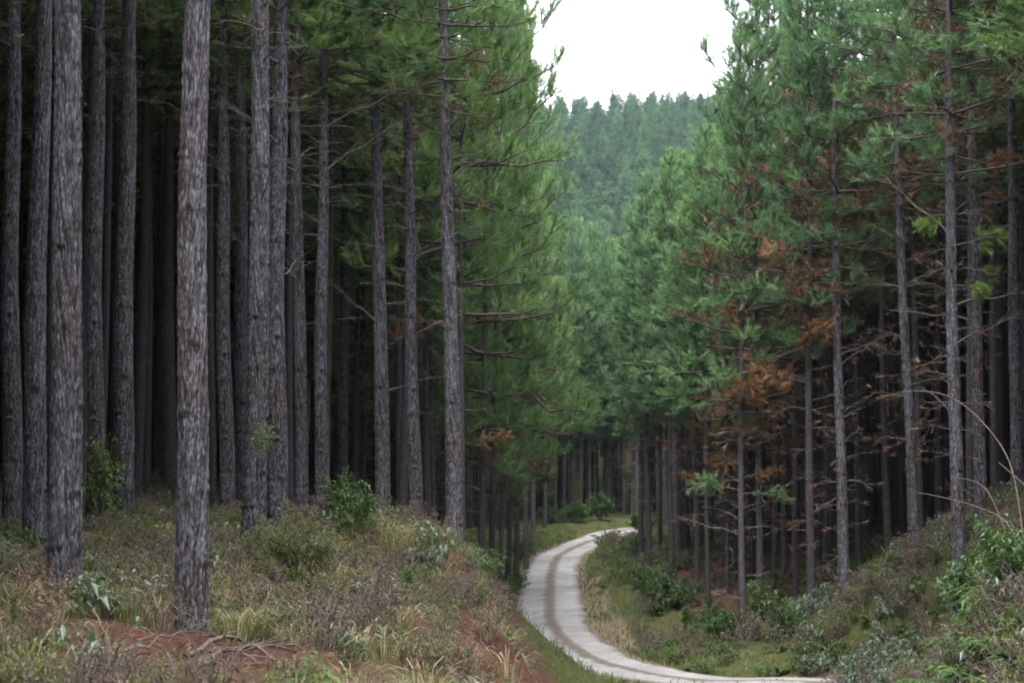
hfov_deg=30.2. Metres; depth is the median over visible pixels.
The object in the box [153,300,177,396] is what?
pine tree
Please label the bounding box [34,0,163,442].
pine tree
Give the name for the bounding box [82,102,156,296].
pine tree
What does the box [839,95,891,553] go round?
pine tree
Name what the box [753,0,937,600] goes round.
pine tree
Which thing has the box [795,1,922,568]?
pine tree
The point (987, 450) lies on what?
pine tree
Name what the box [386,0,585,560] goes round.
pine tree
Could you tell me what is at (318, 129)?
pine tree
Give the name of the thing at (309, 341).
pine tree
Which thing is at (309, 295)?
pine tree
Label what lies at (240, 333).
pine tree
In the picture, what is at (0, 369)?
pine tree
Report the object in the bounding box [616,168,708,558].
pine tree
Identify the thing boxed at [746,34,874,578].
pine tree
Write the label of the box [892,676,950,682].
fern
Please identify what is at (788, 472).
pine tree
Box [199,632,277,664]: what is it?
fallen stick
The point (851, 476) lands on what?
pine tree
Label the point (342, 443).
pine tree
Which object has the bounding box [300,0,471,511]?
pine tree
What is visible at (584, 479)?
pine tree
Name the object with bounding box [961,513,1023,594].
shrub
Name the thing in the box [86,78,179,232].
pine tree
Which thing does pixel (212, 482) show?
pine tree
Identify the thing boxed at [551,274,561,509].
pine tree
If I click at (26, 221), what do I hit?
pine tree
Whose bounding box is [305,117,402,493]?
pine tree
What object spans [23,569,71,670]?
weed
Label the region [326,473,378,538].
sapling
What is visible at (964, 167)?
pine tree
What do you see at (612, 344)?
pine tree
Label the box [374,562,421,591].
shrub
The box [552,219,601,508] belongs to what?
pine tree
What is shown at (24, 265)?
pine tree
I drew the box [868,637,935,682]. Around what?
shrub
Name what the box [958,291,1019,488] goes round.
pine tree
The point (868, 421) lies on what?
pine tree
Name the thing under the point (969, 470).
pine tree
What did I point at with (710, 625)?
shrub
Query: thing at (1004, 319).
pine tree
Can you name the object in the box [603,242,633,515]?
pine tree
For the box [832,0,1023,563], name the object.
pine tree
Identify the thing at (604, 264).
pine tree
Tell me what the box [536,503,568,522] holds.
shrub
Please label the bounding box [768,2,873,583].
pine tree
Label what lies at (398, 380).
pine tree
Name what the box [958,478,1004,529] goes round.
dry cane
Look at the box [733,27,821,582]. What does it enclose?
pine tree
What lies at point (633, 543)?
shrub
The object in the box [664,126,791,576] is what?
pine tree
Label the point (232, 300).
pine tree
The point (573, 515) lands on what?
shrub
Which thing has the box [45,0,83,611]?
pine tree
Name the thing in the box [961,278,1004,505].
pine tree
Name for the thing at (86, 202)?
pine tree
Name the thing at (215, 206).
pine tree
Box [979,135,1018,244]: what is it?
pine tree
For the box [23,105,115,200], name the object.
pine tree
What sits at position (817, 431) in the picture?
pine tree
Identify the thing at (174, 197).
pine tree
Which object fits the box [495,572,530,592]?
shrub
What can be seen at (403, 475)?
pine tree
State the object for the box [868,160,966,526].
pine tree
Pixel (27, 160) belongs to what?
pine tree
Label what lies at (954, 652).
grass tuft
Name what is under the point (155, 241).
pine tree
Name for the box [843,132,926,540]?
pine tree
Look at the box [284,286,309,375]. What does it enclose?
pine tree
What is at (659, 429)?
pine tree
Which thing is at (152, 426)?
pine tree
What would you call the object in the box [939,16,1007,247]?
pine tree
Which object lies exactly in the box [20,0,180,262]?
pine tree
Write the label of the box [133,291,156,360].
pine tree
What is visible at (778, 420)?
pine tree
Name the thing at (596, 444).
pine tree
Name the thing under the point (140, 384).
pine tree
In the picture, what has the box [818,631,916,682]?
shrub
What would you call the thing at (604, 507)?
shrub
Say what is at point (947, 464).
pine tree
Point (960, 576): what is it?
shrub
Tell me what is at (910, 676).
withered shrub
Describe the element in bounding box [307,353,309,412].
pine tree
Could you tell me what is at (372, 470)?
pine tree
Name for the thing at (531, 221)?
pine tree
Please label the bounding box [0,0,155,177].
pine tree
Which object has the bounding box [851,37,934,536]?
pine tree
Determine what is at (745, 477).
pine tree
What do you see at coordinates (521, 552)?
shrub
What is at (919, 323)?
pine tree
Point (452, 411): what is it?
pine tree
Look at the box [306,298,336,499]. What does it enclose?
pine tree
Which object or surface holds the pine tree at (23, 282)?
on the ground at (578, 673)
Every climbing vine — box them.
[82,447,127,518]
[83,432,125,491]
[251,418,274,459]
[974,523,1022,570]
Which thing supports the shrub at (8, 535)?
on the ground at (578, 673)
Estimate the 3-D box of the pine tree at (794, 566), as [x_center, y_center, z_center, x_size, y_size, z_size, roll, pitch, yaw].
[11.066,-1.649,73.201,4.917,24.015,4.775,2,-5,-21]
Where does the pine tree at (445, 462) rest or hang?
on the ground at (578, 673)
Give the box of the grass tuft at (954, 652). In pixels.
[919,632,972,668]
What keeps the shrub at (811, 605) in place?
on the ground at (578, 673)
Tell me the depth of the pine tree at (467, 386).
88.19 m
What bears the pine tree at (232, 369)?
on the ground at (578, 673)
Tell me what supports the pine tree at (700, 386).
on the ground at (578, 673)
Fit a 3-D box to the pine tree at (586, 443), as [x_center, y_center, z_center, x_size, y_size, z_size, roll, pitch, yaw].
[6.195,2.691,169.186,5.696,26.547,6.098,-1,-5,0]
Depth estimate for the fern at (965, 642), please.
29.50 m
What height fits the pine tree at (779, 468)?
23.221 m
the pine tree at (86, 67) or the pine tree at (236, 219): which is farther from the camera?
the pine tree at (236, 219)
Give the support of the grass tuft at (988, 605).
on the ground at (578, 673)
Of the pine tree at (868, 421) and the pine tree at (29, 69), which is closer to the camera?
the pine tree at (29, 69)
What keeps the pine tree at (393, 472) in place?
on the ground at (578, 673)
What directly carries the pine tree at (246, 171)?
on the ground at (578, 673)
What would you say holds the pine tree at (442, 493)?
on the ground at (578, 673)
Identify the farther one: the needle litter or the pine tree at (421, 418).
the pine tree at (421, 418)
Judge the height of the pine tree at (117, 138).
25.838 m
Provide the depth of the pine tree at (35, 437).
33.99 m
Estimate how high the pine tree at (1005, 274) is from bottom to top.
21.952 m
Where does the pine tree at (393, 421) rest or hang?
on the ground at (578, 673)
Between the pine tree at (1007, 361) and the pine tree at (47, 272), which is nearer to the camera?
the pine tree at (47, 272)
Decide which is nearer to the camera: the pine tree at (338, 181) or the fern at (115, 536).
the fern at (115, 536)
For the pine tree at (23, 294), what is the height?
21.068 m
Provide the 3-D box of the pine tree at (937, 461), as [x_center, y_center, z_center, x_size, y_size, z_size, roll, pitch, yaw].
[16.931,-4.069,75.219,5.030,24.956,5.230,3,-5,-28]
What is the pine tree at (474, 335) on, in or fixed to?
on the ground at (578, 673)
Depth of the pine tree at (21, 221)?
74.95 m
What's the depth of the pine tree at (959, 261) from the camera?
82.17 m
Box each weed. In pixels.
[11,556,38,620]
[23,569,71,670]
[25,555,57,614]
[56,576,112,619]
[82,555,120,587]
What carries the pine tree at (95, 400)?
on the ground at (578, 673)
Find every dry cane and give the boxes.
[881,391,1023,537]
[916,492,1019,547]
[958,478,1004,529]
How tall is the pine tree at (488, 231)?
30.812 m
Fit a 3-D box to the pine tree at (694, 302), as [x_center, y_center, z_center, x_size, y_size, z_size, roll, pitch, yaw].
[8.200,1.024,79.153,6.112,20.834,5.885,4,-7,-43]
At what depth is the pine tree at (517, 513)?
102.64 m
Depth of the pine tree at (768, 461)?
95.80 m
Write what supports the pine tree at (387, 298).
on the ground at (578, 673)
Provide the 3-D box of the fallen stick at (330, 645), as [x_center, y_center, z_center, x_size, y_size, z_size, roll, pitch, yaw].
[-2.218,3.713,24.505,0.065,0.453,1.475,0,-5,4]
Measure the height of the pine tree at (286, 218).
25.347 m
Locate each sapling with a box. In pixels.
[316,466,362,516]
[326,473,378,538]
[726,572,789,640]
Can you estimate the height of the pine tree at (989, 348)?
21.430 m
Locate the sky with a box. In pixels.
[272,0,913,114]
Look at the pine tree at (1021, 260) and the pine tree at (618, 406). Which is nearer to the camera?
the pine tree at (1021, 260)
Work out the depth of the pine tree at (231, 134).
69.94 m
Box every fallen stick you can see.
[91,608,113,654]
[146,616,234,649]
[182,627,246,658]
[197,635,296,664]
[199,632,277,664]
[225,642,282,668]
[267,626,317,653]
[329,608,350,648]
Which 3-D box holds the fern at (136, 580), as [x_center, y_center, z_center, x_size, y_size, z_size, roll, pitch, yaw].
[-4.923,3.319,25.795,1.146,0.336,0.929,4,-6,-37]
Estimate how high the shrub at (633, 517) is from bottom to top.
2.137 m
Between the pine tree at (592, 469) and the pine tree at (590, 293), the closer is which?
the pine tree at (590, 293)
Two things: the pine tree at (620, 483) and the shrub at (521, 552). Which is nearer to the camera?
the shrub at (521, 552)
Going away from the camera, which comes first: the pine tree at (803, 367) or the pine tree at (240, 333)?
the pine tree at (240, 333)
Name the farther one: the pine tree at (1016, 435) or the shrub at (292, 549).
the pine tree at (1016, 435)
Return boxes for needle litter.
[0,571,527,682]
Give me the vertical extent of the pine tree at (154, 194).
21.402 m
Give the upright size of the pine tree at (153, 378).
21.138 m
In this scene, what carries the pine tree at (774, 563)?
on the ground at (578, 673)
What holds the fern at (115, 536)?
on the ground at (578, 673)
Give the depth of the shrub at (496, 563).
51.56 m
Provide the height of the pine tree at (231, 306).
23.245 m
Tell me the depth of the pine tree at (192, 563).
23.40 m
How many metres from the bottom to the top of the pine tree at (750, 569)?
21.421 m
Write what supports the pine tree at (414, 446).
on the ground at (578, 673)
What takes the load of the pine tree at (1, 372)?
on the ground at (578, 673)
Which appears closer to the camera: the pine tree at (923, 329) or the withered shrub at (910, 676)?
the withered shrub at (910, 676)
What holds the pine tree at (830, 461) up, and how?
on the ground at (578, 673)
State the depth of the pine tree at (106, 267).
55.95 m
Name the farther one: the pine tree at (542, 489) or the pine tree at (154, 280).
the pine tree at (542, 489)
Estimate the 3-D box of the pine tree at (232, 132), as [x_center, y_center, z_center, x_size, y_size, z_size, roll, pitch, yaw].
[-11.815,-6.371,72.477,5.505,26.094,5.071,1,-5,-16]
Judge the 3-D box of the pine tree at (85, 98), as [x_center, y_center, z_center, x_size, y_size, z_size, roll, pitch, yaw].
[-14.892,-6.716,64.400,4.612,24.440,5.078,1,-5,-14]
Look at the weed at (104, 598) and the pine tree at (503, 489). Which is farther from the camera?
the pine tree at (503, 489)
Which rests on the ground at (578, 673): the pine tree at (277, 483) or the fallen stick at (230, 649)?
the pine tree at (277, 483)
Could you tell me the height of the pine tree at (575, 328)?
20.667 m
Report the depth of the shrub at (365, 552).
32.80 m
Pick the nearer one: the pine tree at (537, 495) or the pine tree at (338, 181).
the pine tree at (338, 181)
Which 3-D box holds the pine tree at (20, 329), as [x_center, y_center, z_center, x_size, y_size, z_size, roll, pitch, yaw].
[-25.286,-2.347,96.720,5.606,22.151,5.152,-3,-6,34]
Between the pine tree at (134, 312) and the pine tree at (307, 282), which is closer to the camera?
the pine tree at (307, 282)
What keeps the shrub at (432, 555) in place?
on the ground at (578, 673)
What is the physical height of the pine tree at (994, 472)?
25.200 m
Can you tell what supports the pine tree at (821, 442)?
on the ground at (578, 673)
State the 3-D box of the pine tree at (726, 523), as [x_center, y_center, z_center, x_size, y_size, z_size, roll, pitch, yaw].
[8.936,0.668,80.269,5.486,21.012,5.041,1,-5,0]
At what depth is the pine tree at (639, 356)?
81.83 m
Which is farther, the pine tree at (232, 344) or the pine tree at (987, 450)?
the pine tree at (987, 450)
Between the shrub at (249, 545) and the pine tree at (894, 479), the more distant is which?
the pine tree at (894, 479)
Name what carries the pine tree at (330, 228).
on the ground at (578, 673)
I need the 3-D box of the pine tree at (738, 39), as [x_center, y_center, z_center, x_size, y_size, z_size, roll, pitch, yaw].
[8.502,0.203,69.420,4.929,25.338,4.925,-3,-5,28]
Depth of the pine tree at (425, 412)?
65.98 m
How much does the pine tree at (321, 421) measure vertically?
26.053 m
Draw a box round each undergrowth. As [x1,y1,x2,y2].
[0,466,540,682]
[591,480,1023,682]
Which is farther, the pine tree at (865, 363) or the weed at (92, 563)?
the pine tree at (865, 363)
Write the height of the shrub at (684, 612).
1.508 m
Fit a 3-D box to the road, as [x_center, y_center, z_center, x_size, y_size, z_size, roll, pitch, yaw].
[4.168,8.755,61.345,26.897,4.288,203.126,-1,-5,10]
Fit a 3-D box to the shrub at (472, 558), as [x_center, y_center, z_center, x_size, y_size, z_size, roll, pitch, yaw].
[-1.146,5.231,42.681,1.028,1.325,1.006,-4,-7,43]
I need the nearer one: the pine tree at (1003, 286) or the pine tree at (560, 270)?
the pine tree at (1003, 286)
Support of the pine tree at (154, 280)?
on the ground at (578, 673)
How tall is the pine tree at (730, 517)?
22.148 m
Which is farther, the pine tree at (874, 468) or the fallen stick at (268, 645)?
the pine tree at (874, 468)
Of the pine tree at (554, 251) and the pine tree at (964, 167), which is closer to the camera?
the pine tree at (964, 167)
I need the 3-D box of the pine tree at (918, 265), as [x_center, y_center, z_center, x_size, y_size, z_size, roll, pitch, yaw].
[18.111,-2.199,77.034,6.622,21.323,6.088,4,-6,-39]
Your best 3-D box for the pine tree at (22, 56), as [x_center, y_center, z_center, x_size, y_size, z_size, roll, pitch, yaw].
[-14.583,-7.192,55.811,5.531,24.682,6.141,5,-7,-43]
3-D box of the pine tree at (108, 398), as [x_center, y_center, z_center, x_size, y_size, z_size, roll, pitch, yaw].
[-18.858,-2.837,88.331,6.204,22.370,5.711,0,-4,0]
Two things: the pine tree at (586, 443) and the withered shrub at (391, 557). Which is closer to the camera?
the withered shrub at (391, 557)
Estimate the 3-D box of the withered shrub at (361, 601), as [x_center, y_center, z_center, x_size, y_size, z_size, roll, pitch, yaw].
[-2.063,3.772,26.702,1.195,1.043,1.028,-4,-6,36]
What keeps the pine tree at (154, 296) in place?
on the ground at (578, 673)
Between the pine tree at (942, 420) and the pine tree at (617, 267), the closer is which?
the pine tree at (942, 420)
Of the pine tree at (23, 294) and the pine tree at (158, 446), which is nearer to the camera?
the pine tree at (158, 446)
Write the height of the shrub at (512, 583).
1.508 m
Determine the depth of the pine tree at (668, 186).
88.37 m
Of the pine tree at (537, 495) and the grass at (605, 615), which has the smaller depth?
the grass at (605, 615)
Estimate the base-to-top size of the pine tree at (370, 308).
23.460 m
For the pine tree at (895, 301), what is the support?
on the ground at (578, 673)
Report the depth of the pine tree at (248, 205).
66.52 m
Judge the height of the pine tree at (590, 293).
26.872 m
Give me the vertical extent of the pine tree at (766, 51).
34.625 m
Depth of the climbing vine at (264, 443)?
37.35 m
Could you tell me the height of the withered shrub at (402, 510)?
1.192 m
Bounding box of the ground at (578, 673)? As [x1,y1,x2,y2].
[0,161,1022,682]
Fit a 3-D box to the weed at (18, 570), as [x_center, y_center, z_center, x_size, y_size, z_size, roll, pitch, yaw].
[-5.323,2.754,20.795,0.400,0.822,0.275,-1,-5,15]
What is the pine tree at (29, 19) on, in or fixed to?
on the ground at (578, 673)
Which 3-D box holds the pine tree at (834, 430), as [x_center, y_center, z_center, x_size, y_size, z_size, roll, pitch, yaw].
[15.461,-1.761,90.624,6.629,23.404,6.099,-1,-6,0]
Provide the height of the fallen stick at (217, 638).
0.263 m
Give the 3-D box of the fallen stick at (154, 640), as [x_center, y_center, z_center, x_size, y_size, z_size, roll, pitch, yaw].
[-3.385,3.133,20.498,0.406,0.281,3.025,0,-5,4]
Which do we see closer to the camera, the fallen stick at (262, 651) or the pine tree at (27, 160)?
the fallen stick at (262, 651)
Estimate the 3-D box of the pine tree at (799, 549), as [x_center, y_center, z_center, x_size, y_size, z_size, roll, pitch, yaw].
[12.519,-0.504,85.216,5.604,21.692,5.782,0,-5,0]
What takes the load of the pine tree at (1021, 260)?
on the ground at (578, 673)
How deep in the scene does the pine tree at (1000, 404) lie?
71.53 m
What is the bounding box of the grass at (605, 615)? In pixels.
[466,519,1022,682]
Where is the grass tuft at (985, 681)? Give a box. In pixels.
[961,672,1022,682]
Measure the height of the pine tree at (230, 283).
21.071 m
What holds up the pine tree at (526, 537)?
on the ground at (578, 673)
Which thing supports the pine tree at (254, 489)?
on the ground at (578, 673)
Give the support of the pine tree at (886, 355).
on the ground at (578, 673)
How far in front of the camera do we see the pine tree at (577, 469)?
199.51 m
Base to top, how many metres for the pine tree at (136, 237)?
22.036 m
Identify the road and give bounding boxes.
[514,524,873,682]
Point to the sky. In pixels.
(641, 47)
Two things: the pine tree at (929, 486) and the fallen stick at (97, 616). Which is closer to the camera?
the fallen stick at (97, 616)
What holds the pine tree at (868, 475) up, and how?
on the ground at (578, 673)
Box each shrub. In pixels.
[0,522,47,551]
[225,520,303,569]
[238,499,345,585]
[330,541,373,571]
[333,572,401,634]
[346,488,402,513]
[352,538,425,580]
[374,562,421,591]
[382,493,432,519]
[404,518,460,572]
[418,560,488,609]
[444,545,486,573]
[470,541,508,575]
[473,573,518,619]
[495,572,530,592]
[498,572,516,596]
[512,536,537,560]
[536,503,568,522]
[557,498,594,522]
[586,492,620,520]
[616,531,657,560]
[619,560,677,601]
[628,507,663,531]
[642,568,701,608]
[679,600,720,626]
[693,604,740,640]
[758,597,809,636]
[785,582,834,620]
[815,646,894,682]
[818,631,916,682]
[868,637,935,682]
[876,648,936,682]
[879,646,937,678]
[930,558,987,595]
[936,553,1020,623]
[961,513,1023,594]
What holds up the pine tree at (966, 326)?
on the ground at (578, 673)
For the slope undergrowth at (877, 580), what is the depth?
59.92 m
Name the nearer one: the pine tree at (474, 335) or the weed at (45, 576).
the weed at (45, 576)
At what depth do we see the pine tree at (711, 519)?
101.41 m
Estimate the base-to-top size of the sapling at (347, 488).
1.450 m
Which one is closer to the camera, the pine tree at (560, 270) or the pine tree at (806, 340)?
the pine tree at (806, 340)
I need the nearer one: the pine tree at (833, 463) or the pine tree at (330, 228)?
the pine tree at (330, 228)
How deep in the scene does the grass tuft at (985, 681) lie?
27.41 m
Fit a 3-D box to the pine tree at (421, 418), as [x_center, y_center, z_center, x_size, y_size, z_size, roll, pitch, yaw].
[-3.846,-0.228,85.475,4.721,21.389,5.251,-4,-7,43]
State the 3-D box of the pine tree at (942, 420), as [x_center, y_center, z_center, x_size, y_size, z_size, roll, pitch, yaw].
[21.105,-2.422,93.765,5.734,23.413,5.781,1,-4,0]
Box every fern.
[90,534,160,542]
[114,573,174,595]
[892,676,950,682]
[927,663,977,682]
[957,636,1023,661]
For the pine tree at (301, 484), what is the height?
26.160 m
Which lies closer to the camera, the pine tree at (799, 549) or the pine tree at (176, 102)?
the pine tree at (176, 102)
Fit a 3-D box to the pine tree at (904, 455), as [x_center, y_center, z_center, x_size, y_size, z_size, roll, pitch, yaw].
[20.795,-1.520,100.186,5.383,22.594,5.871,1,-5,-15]
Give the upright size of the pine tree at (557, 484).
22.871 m
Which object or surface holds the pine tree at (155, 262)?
on the ground at (578, 673)
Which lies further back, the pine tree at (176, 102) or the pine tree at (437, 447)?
the pine tree at (437, 447)
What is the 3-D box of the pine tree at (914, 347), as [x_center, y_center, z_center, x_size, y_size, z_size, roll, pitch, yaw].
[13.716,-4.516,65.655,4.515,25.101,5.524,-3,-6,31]
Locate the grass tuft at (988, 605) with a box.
[932,581,1020,624]
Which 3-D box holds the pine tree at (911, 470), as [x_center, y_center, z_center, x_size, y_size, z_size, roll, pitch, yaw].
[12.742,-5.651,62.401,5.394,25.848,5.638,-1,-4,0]
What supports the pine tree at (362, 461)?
on the ground at (578, 673)
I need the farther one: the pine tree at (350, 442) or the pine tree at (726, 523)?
the pine tree at (350, 442)
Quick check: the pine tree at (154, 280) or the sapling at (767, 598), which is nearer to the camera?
the sapling at (767, 598)
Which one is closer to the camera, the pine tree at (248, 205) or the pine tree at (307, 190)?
the pine tree at (248, 205)
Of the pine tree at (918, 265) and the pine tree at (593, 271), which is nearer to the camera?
the pine tree at (918, 265)
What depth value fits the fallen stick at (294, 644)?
22.01 m
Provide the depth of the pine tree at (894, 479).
90.38 m
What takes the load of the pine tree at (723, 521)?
on the ground at (578, 673)
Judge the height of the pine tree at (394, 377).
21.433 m
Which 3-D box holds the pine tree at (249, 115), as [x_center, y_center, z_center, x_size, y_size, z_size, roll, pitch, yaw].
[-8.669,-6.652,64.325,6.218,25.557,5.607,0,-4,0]
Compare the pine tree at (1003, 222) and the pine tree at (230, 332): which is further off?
the pine tree at (230, 332)
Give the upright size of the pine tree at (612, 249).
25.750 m
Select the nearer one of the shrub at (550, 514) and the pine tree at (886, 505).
the pine tree at (886, 505)
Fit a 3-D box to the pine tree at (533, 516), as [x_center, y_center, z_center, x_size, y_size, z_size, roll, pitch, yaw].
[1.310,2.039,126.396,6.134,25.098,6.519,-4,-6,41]
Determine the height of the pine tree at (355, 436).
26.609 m
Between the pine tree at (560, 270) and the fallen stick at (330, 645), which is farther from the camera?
the pine tree at (560, 270)
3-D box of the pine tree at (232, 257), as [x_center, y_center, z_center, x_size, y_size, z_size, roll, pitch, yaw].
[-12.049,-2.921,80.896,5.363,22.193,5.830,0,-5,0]
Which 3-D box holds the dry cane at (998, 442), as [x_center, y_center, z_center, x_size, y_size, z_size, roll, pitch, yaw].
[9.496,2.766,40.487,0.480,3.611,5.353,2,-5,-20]
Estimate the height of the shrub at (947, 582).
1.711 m
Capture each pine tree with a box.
[0,0,54,528]
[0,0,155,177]
[0,1,54,167]
[0,4,54,497]
[0,6,54,191]
[0,15,85,327]
[0,16,87,211]
[0,31,32,134]
[0,49,87,174]
[0,80,32,224]
[0,85,105,306]
[0,132,102,333]
[0,143,111,341]
[0,159,47,470]
[1,0,54,549]
[1,3,141,179]
[1,316,24,400]
[5,0,147,503]
[19,273,46,366]
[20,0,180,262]
[21,197,102,338]
[21,272,46,331]
[21,289,46,387]
[22,300,46,344]
[23,20,138,182]
[23,48,120,223]
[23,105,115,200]
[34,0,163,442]
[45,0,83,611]
[52,0,217,496]
[53,0,153,517]
[53,0,182,449]
[81,0,141,501]
[81,0,178,514]
[82,80,175,475]
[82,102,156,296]
[82,178,155,458]
[83,2,180,470]
[83,85,179,405]
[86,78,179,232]
[87,27,217,483]
[101,134,176,333]
[101,268,156,329]
[110,124,207,461]
[114,28,215,425]
[116,0,308,509]
[117,13,251,224]
[133,264,176,475]
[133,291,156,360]
[136,0,286,510]
[136,45,250,222]
[140,132,250,271]
[152,180,235,330]
[152,309,155,472]
[153,92,271,472]
[153,209,231,327]
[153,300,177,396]
[154,0,316,505]
[172,0,210,634]
[174,0,317,222]
[174,133,250,347]
[174,273,234,353]
[175,266,234,374]
[175,306,234,437]
[180,26,312,323]
[207,0,384,510]
[207,4,303,487]
[207,72,304,481]
[212,0,326,544]
[212,0,348,527]
[213,77,353,364]
[227,0,431,506]
[229,152,309,312]
[230,116,340,349]
[230,135,270,315]
[230,176,284,334]
[230,321,234,396]
[249,114,354,348]
[249,167,358,362]
[269,0,389,494]
[269,0,397,404]
[270,3,397,487]
[270,118,354,494]
[271,1,367,214]
[284,122,353,485]
[284,193,350,499]
[284,264,337,394]
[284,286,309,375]
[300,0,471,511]
[302,1,482,504]
[302,12,394,487]
[302,23,392,500]
[304,116,395,501]
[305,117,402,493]
[305,156,395,500]
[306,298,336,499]
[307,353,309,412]
[329,0,491,518]
[329,0,551,547]
[330,301,395,513]
[331,273,422,507]
[332,0,485,514]
[336,3,499,420]
[339,0,579,548]
[342,1,505,526]
[348,325,408,492]
[349,325,434,512]
[350,171,466,406]
[369,1,504,525]
[369,142,503,495]
[370,248,476,517]
[371,325,481,518]
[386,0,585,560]
[388,143,473,507]
[388,310,480,526]
[395,0,601,577]
[434,11,599,596]
[434,334,481,528]
[435,318,481,523]
[438,3,587,582]
[487,70,571,580]
[489,141,588,569]
[507,192,583,554]
[537,465,538,508]
[538,437,540,506]
[539,283,599,520]
[541,434,543,509]
[548,227,568,506]
[551,210,585,514]
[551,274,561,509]
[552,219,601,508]
[557,436,558,509]
[559,217,610,513]
[572,221,616,516]
[572,264,602,505]
[573,229,609,515]
[575,441,578,471]
[581,243,598,502]
[586,222,608,503]
[591,202,672,562]
[591,238,629,500]
[593,236,629,512]
[595,167,693,565]
[601,236,638,514]
[601,254,618,509]
[602,209,635,511]
[602,282,622,511]
[603,209,684,553]
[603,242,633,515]
[611,192,653,516]
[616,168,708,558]
[622,152,712,573]
[624,153,737,595]
[641,121,788,607]
[661,122,777,596]
[663,6,799,641]
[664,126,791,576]
[664,407,721,550]
[665,168,713,550]
[671,120,802,558]
[674,127,772,564]
[690,108,801,581]
[693,0,826,628]
[710,0,830,602]
[729,1,864,600]
[729,482,730,551]
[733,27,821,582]
[735,0,895,625]
[743,436,745,516]
[745,116,802,555]
[745,203,831,562]
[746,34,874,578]
[752,352,755,534]
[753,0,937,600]
[764,344,772,546]
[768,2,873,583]
[768,120,781,526]
[771,54,896,567]
[776,339,815,544]
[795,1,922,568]
[800,148,860,544]
[802,359,805,533]
[806,0,959,556]
[811,0,986,541]
[814,361,819,505]
[818,310,876,534]
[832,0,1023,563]
[832,299,868,530]
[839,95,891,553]
[842,0,984,531]
[842,38,966,536]
[842,66,876,533]
[842,318,897,504]
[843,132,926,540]
[843,334,853,449]
[845,307,887,522]
[847,294,917,459]
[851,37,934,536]
[854,0,1023,635]
[867,318,878,515]
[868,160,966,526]
[870,118,898,532]
[874,72,1018,349]
[881,18,988,523]
[884,154,1007,511]
[884,299,943,507]
[885,0,1023,509]
[885,305,960,367]
[886,278,922,396]
[896,197,1002,332]
[897,292,960,515]
[903,13,1006,345]
[927,38,1007,491]
[928,9,1023,495]
[934,303,1005,451]
[936,0,1023,490]
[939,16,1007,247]
[940,302,958,511]
[942,187,1019,367]
[943,109,1019,357]
[957,292,987,356]
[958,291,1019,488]
[959,300,1004,497]
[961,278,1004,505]
[966,284,1020,356]
[976,52,1023,474]
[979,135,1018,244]
[979,189,1007,438]
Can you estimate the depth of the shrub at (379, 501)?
45.92 m
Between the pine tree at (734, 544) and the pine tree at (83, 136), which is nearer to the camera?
the pine tree at (83, 136)
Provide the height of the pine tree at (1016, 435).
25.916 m
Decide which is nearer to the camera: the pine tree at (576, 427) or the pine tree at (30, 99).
the pine tree at (30, 99)
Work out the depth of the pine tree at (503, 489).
87.99 m
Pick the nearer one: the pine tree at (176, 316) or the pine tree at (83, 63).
the pine tree at (83, 63)
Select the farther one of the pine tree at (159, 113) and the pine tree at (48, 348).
the pine tree at (159, 113)
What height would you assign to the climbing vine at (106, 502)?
1.975 m
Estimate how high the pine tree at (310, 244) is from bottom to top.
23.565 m
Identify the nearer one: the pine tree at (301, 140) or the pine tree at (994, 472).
the pine tree at (994, 472)
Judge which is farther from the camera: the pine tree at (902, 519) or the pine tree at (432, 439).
the pine tree at (902, 519)
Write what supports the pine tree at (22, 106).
on the ground at (578, 673)
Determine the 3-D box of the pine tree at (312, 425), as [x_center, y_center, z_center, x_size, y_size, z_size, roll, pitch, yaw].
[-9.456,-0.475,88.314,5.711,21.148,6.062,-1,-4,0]
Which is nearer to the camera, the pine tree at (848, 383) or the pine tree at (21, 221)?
the pine tree at (21, 221)
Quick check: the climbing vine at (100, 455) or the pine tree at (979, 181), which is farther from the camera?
the pine tree at (979, 181)
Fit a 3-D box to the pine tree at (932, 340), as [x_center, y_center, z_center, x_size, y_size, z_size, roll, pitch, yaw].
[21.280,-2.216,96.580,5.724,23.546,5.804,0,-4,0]
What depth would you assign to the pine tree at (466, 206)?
69.83 m
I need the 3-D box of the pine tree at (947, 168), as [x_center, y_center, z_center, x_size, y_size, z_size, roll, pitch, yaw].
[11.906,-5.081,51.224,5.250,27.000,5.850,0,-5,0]
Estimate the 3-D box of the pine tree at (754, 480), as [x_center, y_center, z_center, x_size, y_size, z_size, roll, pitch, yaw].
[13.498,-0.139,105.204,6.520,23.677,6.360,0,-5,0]
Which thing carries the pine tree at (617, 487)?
on the ground at (578, 673)
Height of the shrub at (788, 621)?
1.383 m
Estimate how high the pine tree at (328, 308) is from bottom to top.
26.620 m
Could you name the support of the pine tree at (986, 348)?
on the ground at (578, 673)

